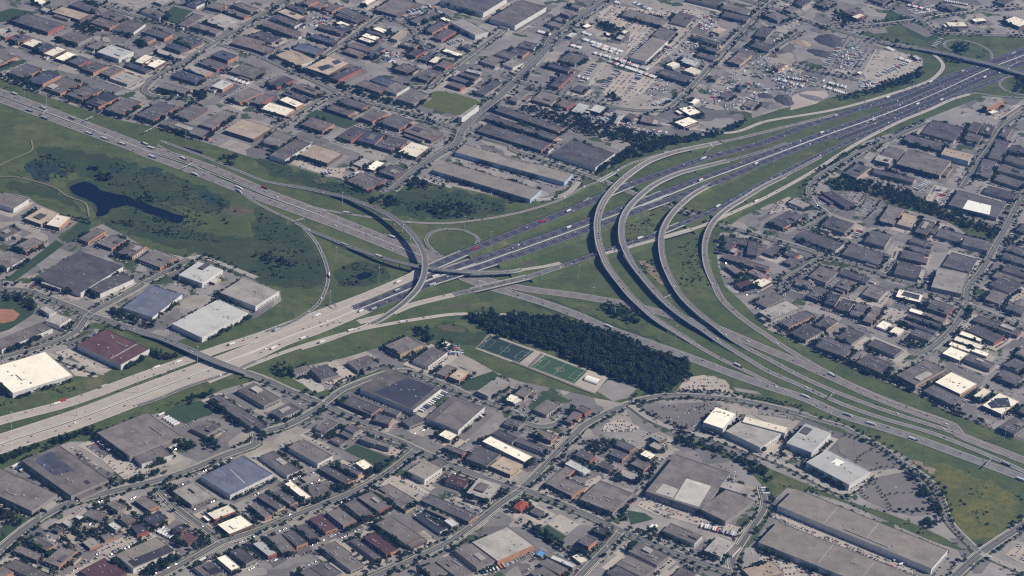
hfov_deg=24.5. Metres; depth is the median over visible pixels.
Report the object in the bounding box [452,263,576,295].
highway
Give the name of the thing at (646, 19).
warehouse
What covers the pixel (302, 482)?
yard
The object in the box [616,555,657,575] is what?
industrial building
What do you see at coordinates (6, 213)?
yard
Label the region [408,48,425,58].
industrial building
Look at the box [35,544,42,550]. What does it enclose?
tree
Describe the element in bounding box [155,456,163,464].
tree
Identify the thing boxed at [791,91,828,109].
rubble yard
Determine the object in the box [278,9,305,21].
industrial building
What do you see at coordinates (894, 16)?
lawn
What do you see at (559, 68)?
industrial building
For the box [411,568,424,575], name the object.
yard
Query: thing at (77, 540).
yard
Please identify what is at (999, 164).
yard
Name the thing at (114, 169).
wet ground
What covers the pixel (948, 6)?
industrial building
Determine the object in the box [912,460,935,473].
bare soil
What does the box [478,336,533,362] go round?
dark pitch
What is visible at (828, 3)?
industrial building
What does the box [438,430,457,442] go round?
workshop
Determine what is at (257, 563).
yard
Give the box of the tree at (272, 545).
[270,542,277,549]
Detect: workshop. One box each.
[0,28,7,34]
[0,566,13,575]
[28,536,53,552]
[32,0,45,5]
[40,7,50,12]
[40,306,55,317]
[53,527,61,534]
[62,519,73,527]
[64,533,76,541]
[75,514,83,521]
[82,538,100,550]
[83,508,106,522]
[100,533,113,542]
[106,499,126,514]
[108,522,121,533]
[119,514,135,526]
[130,523,148,537]
[174,524,186,535]
[178,532,197,546]
[217,555,239,573]
[250,503,271,520]
[253,421,267,432]
[253,540,276,559]
[285,481,310,502]
[290,365,337,382]
[296,524,317,542]
[300,567,322,575]
[301,472,319,482]
[315,431,325,437]
[330,436,345,446]
[336,21,349,26]
[339,430,353,439]
[341,464,361,477]
[344,424,361,435]
[355,459,373,472]
[358,37,374,45]
[360,435,378,448]
[362,0,375,6]
[366,30,385,38]
[373,26,385,33]
[373,414,393,427]
[376,440,391,451]
[384,407,401,418]
[419,54,432,62]
[429,56,440,64]
[436,364,455,379]
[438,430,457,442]
[443,444,465,457]
[458,105,478,122]
[461,44,474,51]
[465,69,481,76]
[503,418,515,429]
[506,394,517,405]
[509,419,524,430]
[513,398,521,406]
[515,386,536,400]
[515,438,544,454]
[529,507,544,518]
[534,429,557,444]
[536,550,545,558]
[546,21,564,29]
[550,555,575,569]
[553,17,566,23]
[560,11,573,18]
[564,411,581,426]
[564,460,589,476]
[567,32,577,38]
[569,4,582,11]
[572,553,587,565]
[574,405,590,415]
[574,450,595,464]
[577,535,596,550]
[582,24,591,29]
[593,526,609,537]
[597,461,613,473]
[608,449,628,462]
[613,114,621,124]
[614,440,635,454]
[616,34,625,40]
[620,469,637,482]
[625,113,635,121]
[630,459,650,473]
[641,450,655,461]
[649,432,666,443]
[649,442,663,452]
[666,62,679,69]
[690,99,699,105]
[710,75,721,82]
[718,92,733,100]
[724,264,743,278]
[734,280,752,290]
[736,86,746,92]
[775,64,785,72]
[782,449,790,456]
[783,256,797,266]
[784,250,799,257]
[852,13,864,19]
[876,320,891,331]
[889,326,903,336]
[909,308,923,315]
[912,55,921,60]
[948,342,971,353]
[959,331,982,343]
[971,18,986,23]
[971,348,989,358]
[973,388,990,400]
[982,99,1003,112]
[988,110,997,115]
[1004,105,1023,119]
[1016,223,1023,234]
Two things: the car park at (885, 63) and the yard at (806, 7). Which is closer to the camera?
the car park at (885, 63)
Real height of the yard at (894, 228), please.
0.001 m
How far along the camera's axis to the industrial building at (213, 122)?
5491.77 m
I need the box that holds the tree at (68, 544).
[66,542,72,548]
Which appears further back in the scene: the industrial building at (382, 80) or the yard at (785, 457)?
the industrial building at (382, 80)
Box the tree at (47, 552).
[44,550,51,556]
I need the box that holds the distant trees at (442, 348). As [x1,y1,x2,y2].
[0,0,1023,575]
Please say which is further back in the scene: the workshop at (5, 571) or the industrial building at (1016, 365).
the industrial building at (1016, 365)
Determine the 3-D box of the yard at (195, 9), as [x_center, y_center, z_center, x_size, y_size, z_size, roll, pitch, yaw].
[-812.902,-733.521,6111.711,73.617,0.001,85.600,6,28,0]
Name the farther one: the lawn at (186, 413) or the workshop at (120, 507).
the lawn at (186, 413)
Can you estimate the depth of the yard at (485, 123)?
5624.38 m
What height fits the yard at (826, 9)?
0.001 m
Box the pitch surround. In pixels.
[476,333,607,392]
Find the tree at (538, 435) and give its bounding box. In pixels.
[536,433,544,440]
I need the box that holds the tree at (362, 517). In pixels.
[361,514,368,523]
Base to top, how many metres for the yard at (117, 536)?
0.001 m
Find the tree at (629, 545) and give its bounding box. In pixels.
[627,542,633,549]
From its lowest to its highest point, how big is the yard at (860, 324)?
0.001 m
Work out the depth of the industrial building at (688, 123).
5720.77 m
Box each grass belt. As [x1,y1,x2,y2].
[89,322,179,356]
[295,373,364,398]
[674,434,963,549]
[823,178,996,253]
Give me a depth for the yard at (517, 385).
4567.93 m
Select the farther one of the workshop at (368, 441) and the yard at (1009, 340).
the yard at (1009, 340)
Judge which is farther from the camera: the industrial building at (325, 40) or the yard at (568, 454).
the industrial building at (325, 40)
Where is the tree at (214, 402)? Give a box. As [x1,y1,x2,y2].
[210,400,217,405]
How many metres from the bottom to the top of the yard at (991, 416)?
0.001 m
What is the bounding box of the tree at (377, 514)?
[372,511,379,517]
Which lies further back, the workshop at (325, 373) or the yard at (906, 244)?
the yard at (906, 244)
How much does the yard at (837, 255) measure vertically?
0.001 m
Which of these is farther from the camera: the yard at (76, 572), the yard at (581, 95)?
the yard at (581, 95)
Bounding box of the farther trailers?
[402,0,973,75]
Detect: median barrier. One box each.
[0,55,1023,443]
[0,95,431,260]
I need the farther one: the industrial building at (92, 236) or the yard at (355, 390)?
the industrial building at (92, 236)
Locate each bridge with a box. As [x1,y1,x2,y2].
[126,326,247,374]
[287,184,427,325]
[294,222,522,276]
[419,250,467,271]
[419,259,474,280]
[433,260,497,285]
[471,275,530,292]
[594,141,721,343]
[597,172,615,181]
[604,182,633,195]
[618,159,737,352]
[641,191,667,203]
[642,199,668,210]
[653,222,684,233]
[656,228,692,238]
[658,183,747,348]
[702,175,785,285]
[916,47,1023,76]
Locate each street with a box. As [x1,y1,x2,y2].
[0,253,199,359]
[0,279,129,328]
[0,405,321,553]
[49,354,103,374]
[89,0,1023,328]
[142,0,286,97]
[155,448,417,575]
[155,486,223,542]
[189,255,256,277]
[245,371,744,575]
[272,93,345,130]
[309,15,443,64]
[322,369,567,427]
[370,488,523,575]
[389,0,606,190]
[413,29,504,87]
[419,177,450,187]
[469,103,496,126]
[502,0,775,110]
[519,393,808,489]
[536,178,581,200]
[576,530,622,575]
[629,405,871,493]
[730,486,767,573]
[745,0,916,48]
[761,31,800,55]
[779,255,822,295]
[794,65,859,79]
[799,122,928,230]
[800,413,978,551]
[852,19,1023,35]
[865,0,920,19]
[909,189,1023,354]
[922,7,1023,19]
[951,521,1023,575]
[960,111,1023,187]
[980,553,1023,571]
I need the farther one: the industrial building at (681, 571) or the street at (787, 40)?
the street at (787, 40)
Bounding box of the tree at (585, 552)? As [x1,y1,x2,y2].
[580,550,587,556]
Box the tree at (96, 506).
[93,502,100,508]
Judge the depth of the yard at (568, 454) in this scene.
4375.56 m
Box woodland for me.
[0,8,1023,574]
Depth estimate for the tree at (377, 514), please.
4127.64 m
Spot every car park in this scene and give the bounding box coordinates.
[56,349,111,376]
[76,451,123,486]
[77,439,140,479]
[86,443,109,458]
[97,532,156,558]
[269,555,287,567]
[290,159,344,178]
[296,378,324,392]
[324,361,357,386]
[361,528,373,537]
[379,476,429,499]
[547,514,579,534]
[581,475,600,496]
[588,62,607,85]
[595,5,704,68]
[597,379,636,400]
[602,70,654,101]
[602,419,638,432]
[637,497,671,515]
[641,97,669,107]
[643,401,721,427]
[667,512,744,535]
[677,375,729,391]
[733,387,760,394]
[758,406,804,420]
[758,549,823,575]
[770,197,791,213]
[775,512,917,571]
[826,36,875,69]
[832,69,854,74]
[837,436,900,470]
[842,190,882,216]
[852,176,930,192]
[860,472,932,515]
[862,26,887,33]
[863,49,922,83]
[881,307,908,320]
[901,23,935,36]
[906,4,943,16]
[926,185,953,205]
[946,207,1001,229]
[1005,544,1023,563]
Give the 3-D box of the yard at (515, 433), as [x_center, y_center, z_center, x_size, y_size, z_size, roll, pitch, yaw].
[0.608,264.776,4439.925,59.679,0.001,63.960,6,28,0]
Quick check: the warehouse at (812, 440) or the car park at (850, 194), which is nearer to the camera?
the warehouse at (812, 440)
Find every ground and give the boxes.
[0,0,1023,575]
[24,160,67,181]
[109,166,125,172]
[140,166,164,174]
[198,191,220,203]
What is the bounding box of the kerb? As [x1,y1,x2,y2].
[0,0,1023,575]
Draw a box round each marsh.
[5,181,90,218]
[35,146,230,212]
[101,208,255,275]
[248,206,325,288]
[255,158,371,200]
[333,261,390,285]
[385,189,505,220]
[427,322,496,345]
[532,297,669,346]
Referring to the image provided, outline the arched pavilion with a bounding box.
[584,375,600,384]
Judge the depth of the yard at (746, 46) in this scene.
6190.32 m
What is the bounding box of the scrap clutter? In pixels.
[310,6,875,354]
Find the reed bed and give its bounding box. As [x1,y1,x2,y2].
[65,178,185,227]
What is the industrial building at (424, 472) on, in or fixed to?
on the ground at (720, 116)
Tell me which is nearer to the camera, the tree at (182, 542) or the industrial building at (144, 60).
the tree at (182, 542)
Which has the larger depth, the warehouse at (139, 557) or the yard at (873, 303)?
the yard at (873, 303)
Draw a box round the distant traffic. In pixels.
[14,0,1023,337]
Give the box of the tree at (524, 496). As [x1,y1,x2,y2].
[521,493,528,500]
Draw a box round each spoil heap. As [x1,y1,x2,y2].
[755,93,773,98]
[762,101,783,109]
[773,94,793,105]
[788,40,810,46]
[799,94,823,101]
[806,49,834,57]
[810,28,831,33]
[814,34,843,47]
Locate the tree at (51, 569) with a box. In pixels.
[48,567,56,574]
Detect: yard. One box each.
[0,63,45,81]
[0,202,32,216]
[0,224,31,244]
[0,323,63,354]
[0,554,59,575]
[2,41,22,47]
[12,543,38,563]
[18,463,112,506]
[20,71,63,89]
[21,0,51,8]
[21,38,50,49]
[23,43,53,57]
[29,281,66,296]
[31,270,126,300]
[32,45,71,61]
[35,543,82,572]
[40,77,89,97]
[45,530,66,539]
[47,13,93,24]
[47,530,82,546]
[49,52,78,65]
[52,39,97,49]
[53,514,86,532]
[55,86,101,106]
[63,1,101,15]
[63,55,97,68]
[65,555,138,575]
[71,233,109,249]
[72,503,115,527]
[76,95,121,112]
[80,544,102,552]
[84,282,136,303]
[90,532,123,545]
[94,65,130,79]
[100,495,142,515]
[104,526,129,535]
[106,80,145,89]
[107,25,151,39]
[108,513,138,525]
[120,284,188,324]
[122,62,159,78]
[131,109,179,125]
[132,448,184,472]
[132,494,170,513]
[133,36,159,46]
[136,511,170,526]
[137,28,177,43]
[138,538,185,572]
[145,63,171,70]
[150,1,176,7]
[150,49,185,62]
[152,90,193,100]
[156,520,196,541]
[166,70,214,88]
[166,480,216,510]
[169,103,214,123]
[171,530,212,552]
[173,272,225,290]
[182,429,230,446]
[183,4,207,10]
[186,555,237,575]
[188,43,205,52]
[193,510,217,526]
[194,455,279,503]
[196,26,228,39]
[199,1,229,14]
[199,66,221,79]
[202,79,240,96]
[202,393,241,413]
[204,50,240,64]
[211,514,255,543]
[214,116,241,132]
[215,119,252,144]
[220,64,266,83]
[220,99,249,109]
[224,405,273,431]
[227,555,259,570]
[228,15,251,22]
[229,0,263,15]
[242,503,278,524]
[246,29,290,46]
[246,493,287,514]
[247,448,303,482]
[248,96,279,108]
[249,542,279,561]
[250,132,273,150]
[254,21,304,40]
[255,110,295,121]
[255,533,300,561]
[260,75,298,90]
[264,14,308,29]
[265,402,304,422]
[269,48,306,67]
[271,479,314,506]
[273,15,314,22]
[277,529,317,556]
[278,3,314,15]
[282,439,340,471]
[288,564,307,575]
[290,522,329,548]
[293,145,349,167]
[294,122,340,136]
[294,467,322,484]
[300,427,322,444]
[301,33,330,47]
[302,480,338,503]
[304,420,330,442]
[305,520,343,540]
[310,25,351,40]
[313,538,357,562]
[316,471,357,489]
[323,65,368,84]
[323,508,368,536]
[325,436,355,451]
[326,16,362,28]
[329,561,370,575]
[334,98,374,113]
[335,49,366,60]
[335,393,380,418]
[336,501,373,527]
[339,422,363,438]
[340,460,375,482]
[343,536,391,566]
[349,80,381,96]
[350,367,446,411]
[351,129,392,148]
[351,488,400,518]
[354,41,381,48]
[355,0,380,9]
[366,513,429,548]
[366,534,412,563]
[369,418,394,431]
[370,0,422,18]
[370,447,402,456]
[372,164,406,183]
[379,121,417,133]
[380,404,408,419]
[384,88,415,98]
[386,32,411,44]
[390,63,423,78]
[392,42,406,50]
[395,411,432,434]
[398,124,450,146]
[402,51,428,61]
[403,148,430,161]
[403,344,458,373]
[404,476,437,490]
[406,10,446,27]
[409,79,427,84]
[409,530,435,551]
[411,517,447,538]
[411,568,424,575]
[419,494,488,530]
[426,31,456,43]
[427,459,453,477]
[429,364,457,380]
[431,471,471,494]
[432,411,493,440]
[432,437,469,447]
[435,446,467,463]
[436,2,510,19]
[441,81,470,93]
[442,519,465,534]
[443,77,476,89]
[443,551,490,575]
[445,366,477,386]
[448,70,482,84]
[451,29,490,41]
[455,479,497,509]
[457,446,488,472]
[458,526,540,573]
[467,80,504,99]
[471,123,558,157]
[472,434,541,471]
[475,60,499,69]
[478,118,562,144]
[479,71,489,78]
[482,0,551,31]
[485,469,522,480]
[487,104,570,136]
[498,415,511,425]
[499,65,523,73]
[499,425,526,436]
[500,87,536,108]
[502,497,537,518]
[503,383,537,402]
[511,46,537,60]
[512,435,551,457]
[522,505,554,523]
[528,97,562,109]
[528,550,552,565]
[530,429,564,449]
[535,471,571,495]
[542,62,580,75]
[546,73,580,92]
[548,478,585,501]
[550,552,579,575]
[551,98,578,111]
[556,57,591,68]
[556,461,601,483]
[559,550,587,562]
[561,5,585,13]
[561,32,581,41]
[562,411,581,428]
[564,403,595,419]
[565,448,605,464]
[566,88,592,96]
[570,485,636,518]
[575,543,600,556]
[576,22,596,30]
[586,104,615,119]
[587,527,605,544]
[596,30,614,39]
[597,447,632,464]
[602,549,668,575]
[605,464,646,488]
[609,34,628,43]
[614,541,676,568]
[615,28,629,35]
[619,114,630,124]
[626,458,651,473]
[631,116,659,128]
[636,455,733,498]
[644,447,673,460]
[645,432,673,444]
[651,68,679,83]
[658,523,706,549]
[665,565,700,575]
[671,506,693,513]
[673,60,705,69]
[677,123,703,131]
[683,1,718,11]
[686,97,707,107]
[691,46,724,55]
[692,410,734,429]
[704,28,731,38]
[713,13,742,24]
[713,97,739,104]
[716,415,787,455]
[724,57,752,69]
[727,280,751,292]
[731,90,752,96]
[733,100,750,112]
[737,243,766,261]
[737,417,794,445]
[742,41,782,57]
[743,268,772,280]
[747,289,794,309]
[749,90,777,117]
[749,523,772,549]
[750,27,781,42]
[758,212,806,233]
[759,251,786,263]
[761,12,793,25]
[770,310,807,334]
[772,509,959,575]
[776,449,794,459]
[778,259,806,269]
[781,437,837,460]
[785,0,816,9]
[786,230,835,256]
[788,24,830,62]
[790,280,815,294]
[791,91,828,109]
[798,465,878,495]
[802,287,829,303]
[808,315,847,337]
[813,4,839,11]
[814,190,853,211]
[818,224,863,238]
[819,295,841,312]
[825,276,861,297]
[833,242,890,268]
[833,329,869,350]
[834,297,859,315]
[835,268,881,288]
[844,303,869,320]
[845,351,898,379]
[857,291,890,307]
[857,306,884,327]
[859,231,894,253]
[859,336,909,362]
[864,1,896,8]
[865,318,892,336]
[886,331,904,338]
[888,289,924,305]
[889,151,958,183]
[890,266,925,286]
[891,214,913,234]
[891,247,931,267]
[891,319,939,335]
[895,0,922,4]
[898,136,952,154]
[902,236,938,252]
[906,305,922,313]
[907,335,937,344]
[908,218,944,238]
[917,120,957,144]
[920,297,958,319]
[924,268,969,298]
[925,370,980,398]
[928,229,964,247]
[939,154,974,167]
[939,250,981,276]
[955,354,1000,375]
[959,138,986,147]
[959,323,1014,350]
[964,385,995,404]
[965,314,1023,339]
[969,352,995,361]
[970,19,992,25]
[973,396,1019,423]
[974,104,1009,115]
[979,184,1017,205]
[979,299,1005,310]
[982,285,1023,301]
[983,269,996,279]
[984,368,1023,389]
[985,111,1001,118]
[988,175,1020,192]
[990,2,1015,7]
[995,249,1012,264]
[996,161,1023,170]
[997,16,1023,31]
[997,104,1023,119]
[998,301,1023,318]
[1001,129,1016,141]
[1005,146,1023,158]
[1011,408,1023,419]
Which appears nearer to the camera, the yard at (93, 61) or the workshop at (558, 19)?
the yard at (93, 61)
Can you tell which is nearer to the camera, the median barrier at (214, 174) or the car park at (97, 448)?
the car park at (97, 448)
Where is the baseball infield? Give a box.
[0,309,19,322]
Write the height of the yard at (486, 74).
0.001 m
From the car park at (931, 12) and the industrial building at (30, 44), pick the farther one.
the car park at (931, 12)
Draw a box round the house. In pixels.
[513,500,528,513]
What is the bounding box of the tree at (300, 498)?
[297,496,304,501]
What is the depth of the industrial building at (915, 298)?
5040.46 m
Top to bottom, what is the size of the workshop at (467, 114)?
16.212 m
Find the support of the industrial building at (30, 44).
on the ground at (720, 116)
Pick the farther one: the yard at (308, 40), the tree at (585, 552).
the yard at (308, 40)
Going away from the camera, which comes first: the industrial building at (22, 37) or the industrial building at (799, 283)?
the industrial building at (799, 283)
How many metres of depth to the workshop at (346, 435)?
4358.18 m
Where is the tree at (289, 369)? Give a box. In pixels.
[287,366,294,372]
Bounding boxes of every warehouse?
[0,322,52,353]
[0,352,71,397]
[0,468,59,515]
[12,13,63,35]
[22,445,108,501]
[36,251,133,297]
[78,329,149,369]
[97,413,180,467]
[115,537,174,572]
[122,285,181,320]
[136,102,176,122]
[159,118,211,140]
[172,299,247,342]
[178,261,222,287]
[201,456,272,499]
[204,13,241,30]
[220,278,278,310]
[225,119,271,142]
[269,139,310,163]
[276,49,315,67]
[299,144,341,166]
[306,56,352,77]
[360,368,441,414]
[374,0,417,17]
[425,395,484,434]
[432,161,540,202]
[440,0,506,17]
[450,19,488,39]
[455,144,572,185]
[477,124,552,152]
[485,115,557,142]
[489,0,545,30]
[494,106,564,134]
[551,140,614,171]
[579,480,632,515]
[621,9,668,27]
[629,37,667,64]
[645,455,753,525]
[669,12,698,27]
[725,414,787,452]
[758,522,914,575]
[777,488,947,573]
[785,423,830,456]
[795,230,844,254]
[805,450,869,490]
[841,244,885,268]
[895,149,951,178]
[896,359,948,388]
[902,134,943,152]
[921,120,963,143]
[931,267,967,297]
[942,252,977,274]
[948,190,1009,220]
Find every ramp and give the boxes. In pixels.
[137,360,256,406]
[156,144,330,331]
[159,140,291,186]
[207,313,505,382]
[299,323,371,349]
[304,153,660,223]
[383,234,444,256]
[424,228,480,252]
[465,52,944,133]
[521,262,560,270]
[605,94,969,253]
[690,341,816,404]
[711,284,952,424]
[721,113,835,142]
[724,142,788,161]
[733,350,1023,472]
[745,347,1008,456]
[780,156,822,177]
[943,39,992,58]
[969,92,1023,97]
[998,75,1023,94]
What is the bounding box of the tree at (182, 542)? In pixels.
[178,539,185,546]
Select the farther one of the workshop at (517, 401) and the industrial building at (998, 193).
the industrial building at (998, 193)
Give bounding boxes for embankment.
[118,47,915,378]
[124,144,782,351]
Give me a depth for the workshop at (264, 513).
4111.00 m
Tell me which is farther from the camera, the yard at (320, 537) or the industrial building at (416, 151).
the industrial building at (416, 151)
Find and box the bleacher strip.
[528,353,543,366]
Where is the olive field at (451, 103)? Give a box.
[422,91,479,114]
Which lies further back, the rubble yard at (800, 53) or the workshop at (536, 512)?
the rubble yard at (800, 53)
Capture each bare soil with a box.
[224,206,255,215]
[314,178,329,183]
[435,323,464,332]
[436,303,471,309]
[518,260,534,265]
[638,260,667,284]
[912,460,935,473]
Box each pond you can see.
[70,181,183,222]
[178,146,202,153]
[356,272,372,279]
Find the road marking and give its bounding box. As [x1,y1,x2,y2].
[0,0,1023,575]
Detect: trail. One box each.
[0,140,33,165]
[0,176,89,216]
[477,334,491,347]
[512,361,595,393]
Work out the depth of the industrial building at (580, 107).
5737.70 m
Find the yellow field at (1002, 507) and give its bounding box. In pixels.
[931,463,1020,539]
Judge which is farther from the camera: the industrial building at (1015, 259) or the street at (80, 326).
the industrial building at (1015, 259)
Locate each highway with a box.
[0,88,1023,463]
[0,97,479,285]
[0,269,420,424]
[0,306,353,442]
[0,310,371,453]
[351,54,1023,310]
[357,293,455,323]
[365,56,1023,311]
[419,46,1023,271]
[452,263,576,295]
[476,281,1023,481]
[563,68,1023,265]
[836,60,1023,140]
[877,49,1023,108]
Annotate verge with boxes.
[0,0,1023,575]
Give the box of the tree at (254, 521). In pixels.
[251,518,258,524]
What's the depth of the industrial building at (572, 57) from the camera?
6012.12 m
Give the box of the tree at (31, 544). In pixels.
[28,539,35,546]
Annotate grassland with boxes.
[0,24,1023,546]
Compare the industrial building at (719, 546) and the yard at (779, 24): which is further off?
the yard at (779, 24)
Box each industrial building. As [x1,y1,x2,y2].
[0,31,20,40]
[0,54,16,66]
[0,192,28,212]
[0,226,21,240]
[0,251,26,271]
[6,559,53,575]
[7,63,41,80]
[9,34,31,45]
[14,237,43,254]
[14,546,46,563]
[23,39,42,48]
[24,207,59,226]
[29,71,60,87]
[34,44,54,54]
[43,47,65,59]
[44,77,81,95]
[44,546,80,569]
[46,214,69,230]
[46,313,70,331]
[52,6,89,21]
[55,52,75,63]
[58,30,91,46]
[66,85,100,102]
[68,57,89,69]
[69,1,99,14]
[78,228,105,244]
[79,558,126,575]
[82,62,106,75]
[86,40,108,50]
[86,92,119,109]
[89,17,119,30]
[97,45,133,62]
[97,234,125,250]
[98,11,126,22]
[99,66,124,78]
[105,97,141,117]
[110,71,140,86]
[112,19,145,35]
[118,242,145,259]
[125,63,150,74]
[134,55,154,65]
[134,495,159,512]
[138,249,177,270]
[141,7,166,20]
[141,28,172,44]
[142,511,168,529]
[147,59,165,70]
[154,0,172,6]
[155,49,178,59]
[158,83,189,95]
[165,42,188,54]
[172,70,205,85]
[173,482,212,507]
[174,104,207,122]
[178,13,204,29]
[178,36,201,48]
[184,65,212,76]
[187,0,209,8]
[190,23,221,36]
[191,420,221,437]
[194,561,223,575]
[198,58,230,71]
[199,110,235,130]
[202,505,235,522]
[206,2,226,12]
[208,80,233,92]
[210,394,236,412]
[211,50,237,63]
[217,515,252,536]
[222,8,249,19]
[226,406,261,430]
[227,88,261,104]
[229,64,265,81]
[229,547,256,567]
[230,35,265,51]
[232,1,258,14]
[237,382,280,409]
[247,43,273,55]
[250,30,283,44]
[252,93,273,106]
[257,493,285,515]
[259,21,301,39]
[260,450,301,478]
[261,102,293,118]
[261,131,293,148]
[267,76,293,89]
[268,534,294,556]
[270,14,304,28]
[271,404,299,421]
[272,490,300,510]
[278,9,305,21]
[279,97,303,109]
[282,90,308,102]
[282,530,307,550]
[285,4,309,15]
[288,439,332,467]
[293,43,323,57]
[293,83,326,97]
[299,137,312,143]
[301,117,333,134]
[302,0,318,7]
[306,484,332,499]
[309,34,337,46]
[309,514,337,535]
[311,561,341,575]
[312,2,327,11]
[313,419,340,433]
[317,24,345,36]
[318,464,353,486]
[320,541,349,562]
[322,4,341,14]
[326,105,356,119]
[326,507,356,529]
[330,66,361,82]
[334,24,353,33]
[335,13,361,26]
[336,8,367,20]
[336,554,364,573]
[337,126,366,143]
[339,97,369,111]
[341,396,380,417]
[342,47,364,58]
[344,499,372,519]
[346,355,378,374]
[347,173,383,191]
[348,43,372,53]
[349,538,380,561]
[350,157,372,170]
[355,80,387,94]
[357,130,384,147]
[357,491,391,514]
[359,109,386,123]
[362,33,379,40]
[363,532,397,557]
[365,161,384,172]
[368,47,385,59]
[370,75,397,86]
[373,483,416,513]
[374,139,398,153]
[376,516,426,548]
[378,114,413,131]
[378,165,405,180]
[381,136,407,148]
[385,82,409,96]
[385,336,422,358]
[390,29,408,42]
[393,63,418,75]
[396,142,429,159]
[397,89,431,106]
[400,41,418,50]
[401,414,425,429]
[403,124,442,143]
[407,458,448,484]
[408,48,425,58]
[410,11,439,24]
[413,347,446,369]
[414,68,441,83]
[416,512,458,534]
[421,494,477,524]
[421,562,447,575]
[424,21,449,34]
[432,28,455,41]
[435,555,473,575]
[436,60,453,70]
[442,49,462,58]
[445,473,470,490]
[446,81,465,91]
[449,368,469,383]
[450,76,469,86]
[454,527,533,571]
[458,72,477,81]
[465,446,500,470]
[465,477,501,504]
[475,80,501,97]
[476,377,509,399]
[480,55,505,68]
[482,436,532,464]
[490,456,522,477]
[492,429,517,445]
[494,49,517,60]
[502,59,522,70]
[509,89,531,104]
[510,47,529,58]
[518,41,537,50]
[529,566,557,575]
[531,91,560,106]
[533,399,560,417]
[539,558,567,575]
[545,466,584,498]
[547,63,574,73]
[550,74,570,89]
[555,99,575,111]
[558,52,586,66]
[571,85,586,94]
[572,103,590,116]
[590,104,605,115]
[606,566,636,575]
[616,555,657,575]
[628,542,669,568]
[640,115,658,126]
[652,27,676,41]
[657,68,693,83]
[662,523,701,546]
[672,567,696,575]
[674,117,698,129]
[675,106,699,116]
[680,58,699,67]
[684,67,700,75]
[686,0,721,8]
[692,35,720,47]
[696,52,717,62]
[700,45,722,54]
[702,407,735,433]
[704,535,740,559]
[710,27,727,36]
[721,3,751,14]
[721,11,749,23]
[722,254,769,273]
[723,236,757,258]
[727,52,751,66]
[741,100,757,109]
[742,561,783,575]
[747,269,768,279]
[750,41,775,52]
[753,26,773,40]
[753,278,771,289]
[755,292,785,308]
[758,301,799,322]
[763,244,782,257]
[765,12,788,23]
[768,212,801,230]
[779,310,814,329]
[784,6,802,14]
[788,198,809,210]
[789,323,823,343]
[794,278,812,290]
[795,0,810,7]
[806,286,827,302]
[808,266,837,285]
[814,316,837,331]
[815,328,865,357]
[816,0,834,9]
[818,191,853,209]
[819,216,853,235]
[824,293,840,308]
[835,278,856,293]
[836,298,853,313]
[838,269,875,285]
[843,8,863,15]
[843,163,869,179]
[848,302,870,319]
[856,354,895,376]
[861,284,887,302]
[862,306,881,326]
[864,230,891,249]
[867,339,901,358]
[870,0,890,5]
[872,169,914,184]
[874,154,893,165]
[878,205,903,226]
[880,146,904,161]
[893,262,921,281]
[895,289,922,304]
[896,213,918,230]
[897,318,937,336]
[899,0,918,4]
[899,249,927,264]
[907,314,942,330]
[908,237,933,249]
[910,244,930,256]
[910,329,933,342]
[914,219,939,237]
[922,311,945,323]
[923,384,964,407]
[926,300,953,317]
[935,228,963,243]
[935,372,976,396]
[936,3,957,12]
[940,147,972,165]
[942,347,967,362]
[943,22,967,28]
[952,28,967,32]
[953,336,988,351]
[961,235,990,253]
[963,132,982,146]
[964,354,994,372]
[966,324,1004,345]
[967,121,981,133]
[972,315,1021,338]
[976,158,996,180]
[979,124,994,137]
[982,393,1018,417]
[983,185,1020,202]
[984,289,1007,307]
[988,139,1009,162]
[988,276,1023,295]
[992,271,1023,285]
[994,174,1023,188]
[995,0,1013,6]
[995,369,1023,387]
[997,165,1023,179]
[998,126,1012,139]
[998,416,1023,437]
[1001,252,1023,266]
[1001,263,1023,279]
[1003,16,1023,29]
[1003,358,1023,374]
[1004,244,1023,257]
[1004,303,1023,316]
[1005,155,1023,169]
[1009,145,1023,156]
[1014,346,1023,357]
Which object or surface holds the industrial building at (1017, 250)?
on the ground at (720, 116)
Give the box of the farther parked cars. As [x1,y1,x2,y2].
[0,0,1023,575]
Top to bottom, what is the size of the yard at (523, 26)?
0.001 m
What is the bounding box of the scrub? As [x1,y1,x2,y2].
[0,43,1022,533]
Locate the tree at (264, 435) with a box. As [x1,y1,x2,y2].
[261,433,267,437]
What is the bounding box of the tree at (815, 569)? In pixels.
[811,566,818,572]
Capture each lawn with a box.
[0,8,36,21]
[0,59,26,71]
[0,297,37,331]
[0,523,17,541]
[5,240,63,280]
[63,221,90,242]
[163,6,191,23]
[164,401,215,422]
[306,110,357,128]
[344,444,394,468]
[460,371,498,389]
[528,392,558,409]
[541,524,565,542]
[628,510,652,524]
[881,10,941,40]
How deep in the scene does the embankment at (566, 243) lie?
5151.64 m
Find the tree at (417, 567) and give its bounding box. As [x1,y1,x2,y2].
[416,564,422,571]
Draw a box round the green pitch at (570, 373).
[532,355,586,382]
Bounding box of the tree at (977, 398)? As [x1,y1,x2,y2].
[974,396,981,401]
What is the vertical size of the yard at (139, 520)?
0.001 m
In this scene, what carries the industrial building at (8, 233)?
on the ground at (720, 116)
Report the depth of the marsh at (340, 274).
4916.40 m
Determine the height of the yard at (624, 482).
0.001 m
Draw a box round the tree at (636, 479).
[635,476,641,483]

